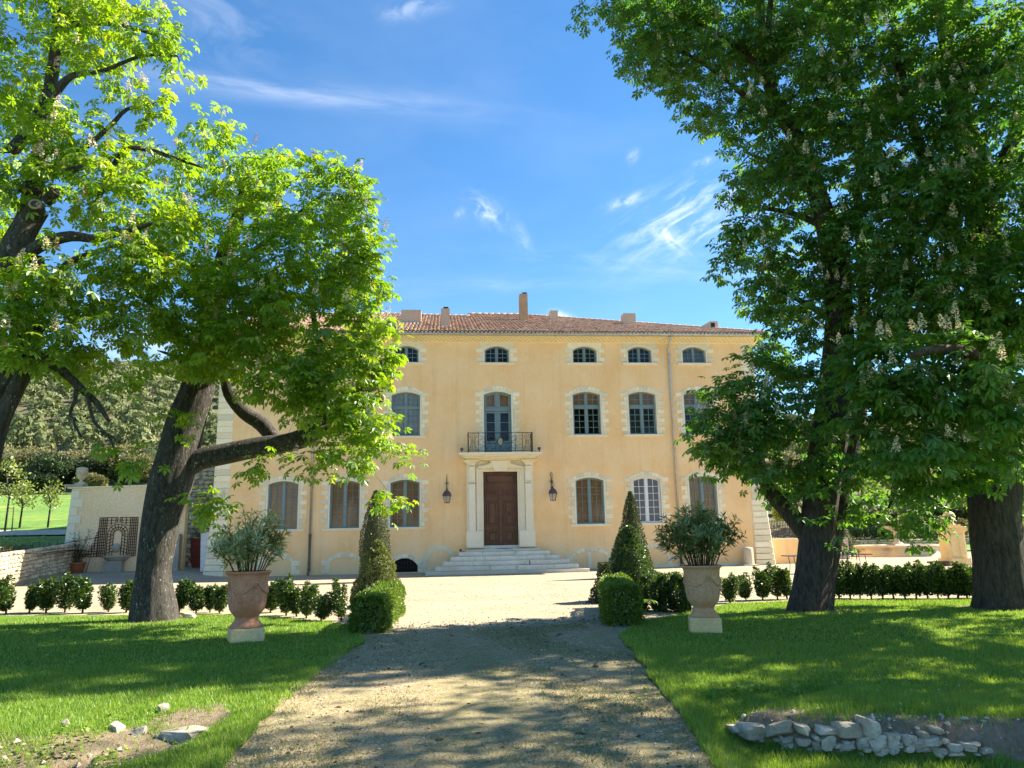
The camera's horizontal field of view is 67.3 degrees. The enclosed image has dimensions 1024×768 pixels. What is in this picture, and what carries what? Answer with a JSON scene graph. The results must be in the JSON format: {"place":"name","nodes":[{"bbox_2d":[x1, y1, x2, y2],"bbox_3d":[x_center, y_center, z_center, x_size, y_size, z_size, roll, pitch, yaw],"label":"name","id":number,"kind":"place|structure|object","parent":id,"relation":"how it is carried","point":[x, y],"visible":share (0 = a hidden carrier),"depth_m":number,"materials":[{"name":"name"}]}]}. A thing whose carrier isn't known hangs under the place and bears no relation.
{"place":"outdoors","nodes":[
{"label":"outdoors","id":0,"kind":"place"},
{"bbox_2d":[0,530,65,535],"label":"track","id":1,"kind":"structure","parent":0,"point":[34,532],"depth_m":44.63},
{"bbox_2d":[0,493,70,551],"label":"meadow","id":2,"kind":"structure","parent":0,"point":[36,518],"depth_m":55.77,"materials":[{"name":"green plant"}]},
{"bbox_2d":[0,456,33,530],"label":"young tree","id":3,"kind":"object","parent":2,"relation":"on","point":[12,467],"visible":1,"depth_m":46.17,"materials":[{"name":"green plant"}]},
{"bbox_2d":[4,480,38,527],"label":"young tree","id":4,"kind":"object","parent":2,"relation":"on","point":[21,502],"visible":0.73,"depth_m":48.92,"materials":[{"name":"green plant"}]},
{"bbox_2d":[0,445,62,482],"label":"evergreen oak","id":5,"kind":"object","parent":2,"relation":"on","point":[24,459],"visible":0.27,"depth_m":111.88,"materials":[{"name":"green plant"}]},
{"bbox_2d":[18,472,60,493],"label":"evergreen oak","id":6,"kind":"object","parent":2,"relation":"on","point":[41,479],"visible":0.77,"depth_m":106.66,"materials":[{"name":"green plant"}]},
{"bbox_2d":[13,451,78,486],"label":"evergreen oak","id":7,"kind":"object","parent":2,"relation":"on","point":[59,466],"visible":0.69,"depth_m":108.88,"materials":[{"name":"green plant"}]},
{"bbox_2d":[34,476,66,527],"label":"young tree","id":8,"kind":"object","parent":2,"relation":"on","point":[53,496],"visible":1,"depth_m":49.05,"materials":[{"name":"green plant"}]},
{"bbox_2d":[71,472,109,486],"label":"evergreen oak","id":9,"kind":"object","parent":2,"relation":"on","point":[93,479],"visible":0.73,"depth_m":104.72,"materials":[{"name":"green plant"}]},
{"bbox_2d":[93,445,154,483],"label":"evergreen oak","id":10,"kind":"object","parent":2,"relation":"on","point":[145,472],"visible":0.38,"depth_m":111.58,"materials":[{"name":"green plant"}]},
{"bbox_2d":[0,613,364,767],"bbox_3d":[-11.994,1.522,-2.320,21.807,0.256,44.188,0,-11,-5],"label":"lawn","id":11,"kind":"structure","parent":0,"point":[178,718],"depth_m":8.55,"materials":[{"name":"green plant"}]},
{"bbox_2d":[0,0,234,491],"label":"chestnut tree","id":12,"kind":"object","parent":11,"relation":"on","point":[26,324],"visible":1,"depth_m":15.17,"materials":[{"name":"green plant"}]},
{"bbox_2d":[0,711,263,767],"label":"weeds","id":13,"kind":"object","parent":11,"relation":"on","point":[97,758],"visible":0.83,"depth_m":6.59,"materials":[{"name":"green plant"}]},
{"bbox_2d":[160,725,205,742],"bbox_3d":[-3.001,3.215,7.054,0.382,0.131,0.480,10,-16,-43],"label":"rock","id":14,"kind":"object","parent":11,"relation":"on","point":[180,734],"visible":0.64,"depth_m":6.93,"materials":[{"name":"white stone"}]},
{"bbox_2d":[227,627,264,643],"bbox_3d":[-4.527,4.257,13.083,0.553,0.228,0.553,4,-13,-25],"label":"stone block","id":15,"kind":"object","parent":11,"relation":"on","point":[246,635],"depth_m":12.85,"materials":[{"name":"beige stone"}]},
{"bbox_2d":[225,570,271,628],"bbox_3d":[-4.537,3.687,13.198,0.770,0.935,0.770,0,-11,-5],"label":"terracotta urn","id":16,"kind":"object","parent":15,"relation":"on","point":[246,592],"visible":0.98,"depth_m":12.96,"materials":[{"name":"ceramic"}]},
{"bbox_2d":[205,508,291,571],"bbox_3d":[-4.560,2.731,13.404,1.464,1.206,1.590,0,-11,-5],"label":"oleander","id":17,"kind":"object","parent":16,"relation":"in","point":[245,545],"visible":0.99,"depth_m":13.19,"materials":[{"name":"green plant"}]},
{"bbox_2d":[105,109,428,622],"bbox_3d":[-5.304,-0.698,16.743,6.968,11.795,5.271,0,-11,-5],"label":"chestnut tree","id":18,"kind":"object","parent":11,"relation":"on","point":[218,331],"visible":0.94,"depth_m":16.60,"materials":[{"name":"green plant"}]},
{"bbox_2d":[345,579,598,629],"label":"gravel","id":19,"kind":"structure","parent":0,"point":[495,602],"depth_m":20.00,"materials":[{"name":"beige gravel"}]},
{"bbox_2d":[225,619,734,767],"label":"driveway","id":20,"kind":"structure","parent":0,"point":[523,720],"depth_m":7.48,"materials":[{"name":"beige gravel"}]},
{"bbox_2d":[277,614,692,767],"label":"leaves","id":21,"kind":"object","parent":20,"relation":"on","point":[440,739],"visible":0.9,"depth_m":9.17,"materials":[{"name":"brown plant"}]},
{"bbox_2d":[0,551,971,631],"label":"gravel court","id":22,"kind":"object","parent":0,"point":[578,582],"visible":0.16,"depth_m":22.59,"materials":[{"name":"beige gravel"}]},
{"bbox_2d":[0,574,16,613],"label":"box shrub","id":23,"kind":"object","parent":22,"relation":"on","point":[7,596],"visible":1,"depth_m":19.45,"materials":[{"name":"green plant"}]},
{"bbox_2d":[23,583,39,612],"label":"box shrub","id":24,"kind":"object","parent":22,"relation":"on","point":[30,603],"visible":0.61,"depth_m":19.63,"materials":[{"name":"green plant"}]},
{"bbox_2d":[0,543,76,585],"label":"dry stone wall","id":25,"kind":"structure","parent":22,"relation":"on","point":[23,567],"depth_m":34.10,"materials":[{"name":"beige stone"}]},
{"bbox_2d":[32,574,57,612],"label":"box shrub","id":26,"kind":"object","parent":22,"relation":"on","point":[43,597],"visible":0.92,"depth_m":19.54,"materials":[{"name":"green plant"}]},
{"bbox_2d":[50,571,81,612],"bbox_3d":[-11.335,5.313,19.608,0.759,1.060,0.577,4,-12,-22],"label":"box shrub","id":27,"kind":"object","parent":22,"relation":"on","point":[67,589],"visible":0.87,"depth_m":19.49,"materials":[{"name":"green plant"}]},
{"bbox_2d":[69,562,86,572],"bbox_3d":[-21.611,9.133,38.160,0.880,0.570,0.880,0,-11,-5],"label":"flower pot","id":28,"kind":"object","parent":22,"relation":"on","point":[76,567],"visible":0.76,"depth_m":37.88,"materials":[{"name":"red ceramic"}]},
{"bbox_2d":[57,526,101,571],"bbox_3d":[-21.673,8.262,38.288,2.306,2.336,0.824,0,-11,-5],"label":"rose bush","id":29,"kind":"object","parent":28,"relation":"in","point":[76,557],"visible":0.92,"depth_m":38.34,"materials":[{"name":"green plant"}]},
{"bbox_2d":[70,577,94,612],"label":"box shrub","id":30,"kind":"object","parent":22,"relation":"on","point":[82,594],"visible":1,"depth_m":19.21,"materials":[{"name":"green plant"}]},
{"bbox_2d":[97,582,118,611],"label":"box shrub","id":31,"kind":"object","parent":22,"relation":"on","point":[108,595],"visible":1,"depth_m":19.35,"materials":[{"name":"green plant"}]},
{"bbox_2d":[102,543,130,571],"bbox_3d":[-19.971,8.737,38.660,1.400,1.440,0.560,0,-11,-5],"label":"fountain","id":32,"kind":"object","parent":22,"relation":"on","point":[114,563],"depth_m":38.47,"materials":[{"name":"grey stone"}]},
{"bbox_2d":[117,579,133,612],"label":"box shrub","id":33,"kind":"object","parent":22,"relation":"on","point":[125,592],"visible":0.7,"depth_m":19.09,"materials":[{"name":"green plant"}]},
{"bbox_2d":[64,484,188,571],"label":"garden wall","id":34,"kind":"structure","parent":22,"relation":"on","point":[90,506],"depth_m":39.28,"materials":[{"name":"paint"}]},
{"bbox_2d":[79,517,137,556],"bbox_3d":[-20.516,7.760,39.051,2.846,1.962,0.037,0,-11,-5],"label":"trellis","id":35,"kind":"object","parent":34,"relation":"attached to","point":[104,534],"visible":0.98,"depth_m":39.08,"materials":[{"name":"brown wood"}]},
{"bbox_2d":[175,577,196,612],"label":"box shrub","id":36,"kind":"object","parent":22,"relation":"on","point":[181,589],"visible":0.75,"depth_m":18.90,"materials":[{"name":"green plant"}]},
{"bbox_2d":[188,538,200,567],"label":"door","id":37,"kind":"structure","parent":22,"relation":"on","point":[195,551],"depth_m":40.69,"materials":[{"name":"red wood"}]},
{"bbox_2d":[184,584,207,612],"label":"box shrub","id":38,"kind":"object","parent":22,"relation":"on","point":[195,596],"visible":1,"depth_m":18.61,"materials":[{"name":"green plant"}]},
{"bbox_2d":[185,442,215,566],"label":"wall","id":39,"kind":"structure","parent":22,"relation":"on","point":[202,480],"depth_m":45.10,"materials":[{"name":"stone"}]},
{"bbox_2d":[209,583,227,613],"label":"box shrub","id":40,"kind":"object","parent":22,"relation":"on","point":[219,602],"visible":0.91,"depth_m":18.36,"materials":[{"name":"green plant"}]},
{"bbox_2d":[273,573,296,615],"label":"box shrub","id":41,"kind":"object","parent":22,"relation":"on","point":[282,587],"visible":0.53,"depth_m":17.56,"materials":[{"name":"green plant"}]},
{"bbox_2d":[283,586,301,616],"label":"box shrub","id":42,"kind":"object","parent":22,"relation":"on","point":[291,595],"visible":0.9,"depth_m":17.17,"materials":[{"name":"green plant"}]},
{"bbox_2d":[298,579,319,617],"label":"box shrub","id":43,"kind":"object","parent":22,"relation":"on","point":[308,595],"visible":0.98,"depth_m":16.86,"materials":[{"name":"green plant"}]},
{"bbox_2d":[311,591,335,620],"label":"box shrub","id":44,"kind":"object","parent":22,"relation":"on","point":[322,605],"visible":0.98,"depth_m":16.18,"materials":[{"name":"green plant"}]},
{"bbox_2d":[329,577,348,620],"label":"box shrub","id":45,"kind":"object","parent":22,"relation":"on","point":[337,599],"visible":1,"depth_m":16.21,"materials":[{"name":"green plant"}]},
{"bbox_2d":[358,490,390,563],"bbox_3d":[-5.605,6.232,31.554,1.360,3.773,1.327,0,-11,-5],"label":"clipped cone","id":46,"kind":"object","parent":22,"relation":"on","point":[376,528],"visible":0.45,"depth_m":31.30,"materials":[{"name":"green plant"}]},
{"bbox_2d":[349,539,401,601],"bbox_3d":[-3.453,4.840,19.646,1.403,1.761,1.522,0,-11,-5],"label":"clipped cone","id":47,"kind":"object","parent":22,"relation":"on","point":[374,567],"visible":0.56,"depth_m":19.42,"materials":[{"name":"green plant"}]},
{"bbox_2d":[347,579,406,633],"bbox_3d":[-2.702,4.510,15.860,0.895,0.853,4.317,-1,-11,-3],"label":"clipped hedge","id":48,"kind":"object","parent":22,"relation":"on","point":[377,606],"visible":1,"depth_m":14.05,"materials":[{"name":"green plant"}]},
{"bbox_2d":[203,292,775,576],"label":"country house","id":49,"kind":"structure","parent":22,"relation":"on","point":[594,410],"depth_m":39.48,"materials":[{"name":"paint"}]},
{"bbox_2d":[268,481,298,528],"bbox_3d":[-11.265,5.988,37.988,1.450,2.340,0.169,0,-11,-5],"label":"window","id":50,"kind":"structure","parent":49,"relation":"in","point":[283,496],"depth_m":38.00,"materials":[{"name":"blue paint"}]},
{"bbox_2d":[330,481,359,527],"bbox_3d":[-8.288,5.986,38.259,1.450,2.340,0.169,0,-11,-5],"label":"window","id":51,"kind":"structure","parent":49,"relation":"in","point":[345,500],"depth_m":38.25,"materials":[{"name":"blue paint"}]},
{"bbox_2d":[390,480,419,526],"bbox_3d":[-5.350,5.984,38.528,1.450,2.340,0.169,0,-11,-5],"label":"window","id":52,"kind":"structure","parent":49,"relation":"in","point":[410,489],"depth_m":38.55,"materials":[{"name":"blue paint"}]},
{"bbox_2d":[391,393,419,435],"bbox_3d":[-5.433,1.564,39.396,1.450,2.270,0.205,0,-11,-5],"label":"window","id":53,"kind":"structure","parent":49,"relation":"in","point":[406,404],"depth_m":39.42,"materials":[{"name":"grey glass"}]},
{"bbox_2d":[484,392,511,451],"bbox_3d":[-0.749,1.996,39.735,1.420,3.200,0.205,0,-11,-5],"label":"french door","id":54,"kind":"structure","parent":49,"relation":"in","point":[496,403],"depth_m":39.77,"materials":[{"name":"blue paint"}]},
{"bbox_2d":[483,472,517,545],"bbox_3d":[-0.586,6.283,38.870,1.730,3.650,0.180,0,-11,-5],"label":"door","id":55,"kind":"structure","parent":49,"relation":"in","point":[499,488],"depth_m":38.84,"materials":[{"name":"brown wood"}]},
{"bbox_2d":[573,392,600,434],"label":"window","id":56,"kind":"structure","parent":49,"relation":"in","point":[584,400],"depth_m":40.27,"materials":[{"name":"blue paint"}]},
{"bbox_2d":[576,478,604,523],"bbox_3d":[3.956,5.976,39.377,1.450,2.340,0.169,0,-11,-5],"label":"window","id":57,"kind":"structure","parent":49,"relation":"in","point":[589,491],"depth_m":39.38,"materials":[{"name":"glass"}]},
{"bbox_2d":[628,392,655,433],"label":"window","id":58,"kind":"structure","parent":49,"relation":"in","point":[638,400],"depth_m":40.56,"materials":[{"name":"blue paint"}]},
{"bbox_2d":[632,477,661,522],"bbox_3d":[6.910,5.951,39.529,1.450,2.340,0.089,0,-11,-5],"label":"window","id":59,"kind":"structure","parent":49,"relation":"in","point":[646,490],"depth_m":39.55,"materials":[{"name":"white paint"}]},
{"bbox_2d":[682,348,704,362],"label":"window","id":60,"kind":"structure","parent":49,"relation":"in","point":[690,355],"depth_m":41.39,"materials":[{"name":"grey glass"}]},
{"bbox_2d":[683,392,710,433],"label":"window","id":61,"kind":"structure","parent":49,"relation":"in","point":[689,400],"depth_m":40.86,"materials":[{"name":"blue paint"}]},
{"bbox_2d":[689,476,716,520],"bbox_3d":[9.857,5.972,39.916,1.450,2.340,0.169,0,-11,-5],"label":"window","id":62,"kind":"structure","parent":49,"relation":"in","point":[702,491],"depth_m":39.97,"materials":[{"name":"grey glass"}]},
{"bbox_2d":[425,548,589,575],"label":"staircase","id":63,"kind":"structure","parent":22,"relation":"on","point":[500,561],"depth_m":36.26,"materials":[{"name":"stone"}]},
{"bbox_2d":[586,562,614,603],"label":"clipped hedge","id":64,"kind":"object","parent":22,"relation":"on","point":[594,597],"visible":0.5,"depth_m":19.39,"materials":[{"name":"green plant"}]},
{"bbox_2d":[605,525,658,598],"bbox_3d":[3.082,4.685,20.062,1.717,2.047,1.698,0,-11,-5],"label":"clipped cone","id":65,"kind":"object","parent":22,"relation":"on","point":[628,558],"visible":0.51,"depth_m":19.78,"materials":[{"name":"green plant"}]},
{"bbox_2d":[618,491,652,567],"bbox_3d":[4.814,6.061,31.004,1.639,3.517,1.646,0,-11,-5],"label":"clipped cone","id":66,"kind":"object","parent":22,"relation":"on","point":[630,515],"visible":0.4,"depth_m":30.96,"materials":[{"name":"green plant"}]},
{"bbox_2d":[639,571,668,611],"bbox_3d":[3.141,4.614,17.113,0.697,0.900,0.816,0,-11,-5],"label":"clipped hedge","id":67,"kind":"object","parent":22,"relation":"on","point":[645,579],"visible":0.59,"depth_m":16.94,"materials":[{"name":"green plant"}]},
{"bbox_2d":[655,571,685,612],"bbox_3d":[3.486,4.571,16.927,0.718,0.913,0.793,0,-11,-5],"label":"clipped hedge","id":68,"kind":"object","parent":22,"relation":"on","point":[670,606],"visible":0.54,"depth_m":16.75,"materials":[{"name":"green plant"}]},
{"bbox_2d":[668,571,692,612],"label":"clipped hedge","id":69,"kind":"object","parent":22,"relation":"on","point":[682,603],"visible":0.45,"depth_m":16.53,"materials":[{"name":"green plant"}]},
{"bbox_2d":[720,572,740,602],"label":"box shrub","id":70,"kind":"object","parent":22,"relation":"on","point":[728,587],"visible":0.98,"depth_m":18.57,"materials":[{"name":"green plant"}]},
{"bbox_2d":[735,571,752,599],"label":"box shrub","id":71,"kind":"object","parent":22,"relation":"on","point":[745,584],"visible":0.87,"depth_m":19.18,"materials":[{"name":"green plant"}]},
{"bbox_2d":[750,565,773,599],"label":"box shrub","id":72,"kind":"object","parent":22,"relation":"on","point":[762,580],"visible":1,"depth_m":19.25,"materials":[{"name":"green plant"}]},
{"bbox_2d":[765,561,783,598],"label":"box shrub","id":73,"kind":"object","parent":22,"relation":"on","point":[776,586],"visible":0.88,"depth_m":19.40,"materials":[{"name":"green plant"}]},
{"bbox_2d":[772,538,797,563],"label":"wall","id":74,"kind":"structure","parent":22,"relation":"on","point":[785,546],"depth_m":40.55,"materials":[{"name":"paint"}]},
{"bbox_2d":[779,567,791,598],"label":"box shrub","id":75,"kind":"object","parent":22,"relation":"on","point":[785,578],"visible":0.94,"depth_m":19.32,"materials":[{"name":"green plant"}]},
{"bbox_2d":[769,520,849,558],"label":"iron fence","id":76,"kind":"object","parent":22,"relation":"on","point":[845,540],"visible":0.17,"depth_m":45.80,"materials":[{"name":"black metal"}]},
{"bbox_2d":[835,560,847,598],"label":"box shrub","id":77,"kind":"object","parent":22,"relation":"on","point":[840,588],"visible":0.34,"depth_m":19.14,"materials":[{"name":"green plant"}]},
{"bbox_2d":[841,565,862,597],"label":"box shrub","id":78,"kind":"object","parent":22,"relation":"on","point":[849,591],"visible":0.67,"depth_m":19.18,"materials":[{"name":"green plant"}]},
{"bbox_2d":[853,561,882,598],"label":"box shrub","id":79,"kind":"object","parent":22,"relation":"on","point":[868,589],"visible":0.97,"depth_m":18.98,"materials":[{"name":"green plant"}]},
{"bbox_2d":[869,562,895,598],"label":"box shrub","id":80,"kind":"object","parent":22,"relation":"on","point":[885,577],"visible":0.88,"depth_m":18.93,"materials":[{"name":"green plant"}]},
{"bbox_2d":[854,526,939,556],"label":"garden fountain","id":81,"kind":"object","parent":22,"relation":"on","point":[896,547],"visible":0.69,"depth_m":47.88,"materials":[{"name":"stone"}]},
{"bbox_2d":[891,561,914,598],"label":"box shrub","id":82,"kind":"object","parent":22,"relation":"on","point":[903,588],"visible":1,"depth_m":18.80,"materials":[{"name":"green plant"}]},
{"bbox_2d":[852,538,969,544],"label":"terrace wall","id":83,"kind":"structure","parent":22,"relation":"on","point":[873,542],"depth_m":65.75,"materials":[{"name":"stone"}]},
{"bbox_2d":[908,559,931,597],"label":"box shrub","id":84,"kind":"object","parent":22,"relation":"on","point":[916,591],"visible":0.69,"depth_m":18.81,"materials":[{"name":"green plant"}]},
{"bbox_2d":[917,560,940,597],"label":"box shrub","id":85,"kind":"object","parent":22,"relation":"on","point":[931,575],"visible":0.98,"depth_m":18.64,"materials":[{"name":"green plant"}]},
{"bbox_2d":[937,563,960,597],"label":"box shrub","id":86,"kind":"object","parent":22,"relation":"on","point":[948,590],"visible":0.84,"depth_m":18.62,"materials":[{"name":"green plant"}]},
{"bbox_2d":[937,511,971,565],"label":"ball pillar","id":87,"kind":"structure","parent":22,"relation":"on","point":[955,550],"depth_m":35.73,"materials":[{"name":"yellow stone"}]},
{"bbox_2d":[948,561,970,598],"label":"box shrub","id":88,"kind":"object","parent":22,"relation":"on","point":[957,592],"visible":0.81,"depth_m":18.61,"materials":[{"name":"green plant"}]},
{"bbox_2d":[0,386,1023,493],"bbox_3d":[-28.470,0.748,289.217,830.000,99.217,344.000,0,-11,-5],"label":"hillside","id":89,"kind":"structure","parent":0,"point":[21,409],"depth_m":150.09,"materials":[{"name":"green plant"}]},
{"bbox_2d":[70,448,135,478],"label":"evergreen oak","id":90,"kind":"object","parent":89,"relation":"on","point":[91,464],"visible":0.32,"depth_m":111.97,"materials":[{"name":"green plant"}]},
{"bbox_2d":[1,356,1023,459],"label":"pine wood","id":91,"kind":"object","parent":89,"relation":"on","point":[24,429],"visible":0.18,"depth_m":147.99,"materials":[{"name":"green plant"}]},
{"bbox_2d":[0,0,1023,419],"label":"sky","id":92,"kind":"structure","parent":0,"point":[506,152],"materials":[{"name":"blue"}]},
{"bbox_2d":[616,598,1023,767],"bbox_3d":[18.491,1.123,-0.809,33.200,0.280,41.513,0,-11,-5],"label":"lawn","id":93,"kind":"structure","parent":0,"point":[994,735],"depth_m":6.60,"materials":[{"name":"green plant"}]},
{"bbox_2d":[596,571,645,626],"bbox_3d":[2.240,4.477,16.237,0.937,0.898,4.384,-2,-11,5],"label":"clipped hedge","id":94,"kind":"object","parent":93,"relation":"on","point":[620,598],"visible":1,"depth_m":14.29,"materials":[{"name":"green plant"}]},
{"bbox_2d":[688,615,721,632],"bbox_3d":[3.299,4.111,13.161,0.523,0.253,0.523,-3,-11,9],"label":"stone block","id":95,"kind":"object","parent":93,"relation":"on","point":[705,625],"depth_m":12.91,"materials":[{"name":"beige stone"}]},
{"bbox_2d":[680,564,721,617],"bbox_3d":[3.288,3.565,13.270,0.709,0.860,0.709,0,-11,-5],"label":"stone urn","id":96,"kind":"object","parent":95,"relation":"on","point":[702,584],"visible":0.98,"depth_m":13.05,"materials":[{"name":"stone"}]},
{"bbox_2d":[653,500,747,565],"bbox_3d":[3.339,2.627,13.525,1.522,1.251,1.790,-11,-15,40],"label":"oleander","id":97,"kind":"object","parent":96,"relation":"in","point":[703,537],"visible":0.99,"depth_m":13.23,"materials":[{"name":"green plant"}]},
{"bbox_2d":[565,0,932,611],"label":"chestnut tree","id":98,"kind":"object","parent":93,"relation":"on","point":[767,44],"visible":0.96,"depth_m":17.41,"materials":[{"name":"green plant"}]},
{"bbox_2d":[619,677,919,703],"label":"weeds","id":99,"kind":"object","parent":93,"relation":"on","point":[759,688],"visible":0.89,"depth_m":7.88,"materials":[{"name":"green plant"}]},
{"bbox_2d":[725,714,993,758],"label":"old stone wall","id":100,"kind":"structure","parent":93,"relation":"on","point":[865,732],"depth_m":6.06,"materials":[{"name":"grey stone"}]},
{"bbox_2d":[741,706,1023,749],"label":"gravel","id":101,"kind":"structure","parent":93,"relation":"on","point":[947,723],"depth_m":6.14,"materials":[{"name":"gravel"}]},
{"bbox_2d":[797,0,1023,610],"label":"chestnut tree","id":102,"kind":"object","parent":93,"relation":"on","point":[974,327],"visible":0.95,"depth_m":15.83,"materials":[{"name":"green plant"}]},
{"bbox_2d":[972,2,1023,187],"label":"chestnut tree","id":103,"kind":"object","parent":93,"relation":"on","point":[1006,74],"visible":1,"depth_m":10.78,"materials":[{"name":"green plant"}]},
{"bbox_2d":[766,477,1023,539],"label":"terrace","id":104,"kind":"structure","parent":0,"point":[770,515],"depth_m":79.28,"materials":[{"name":"beige stone"}]},
{"bbox_2d":[854,439,889,501],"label":"garden tree","id":105,"kind":"object","parent":104,"relation":"on","point":[866,480],"visible":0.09,"depth_m":77.60,"materials":[{"name":"green plant"}]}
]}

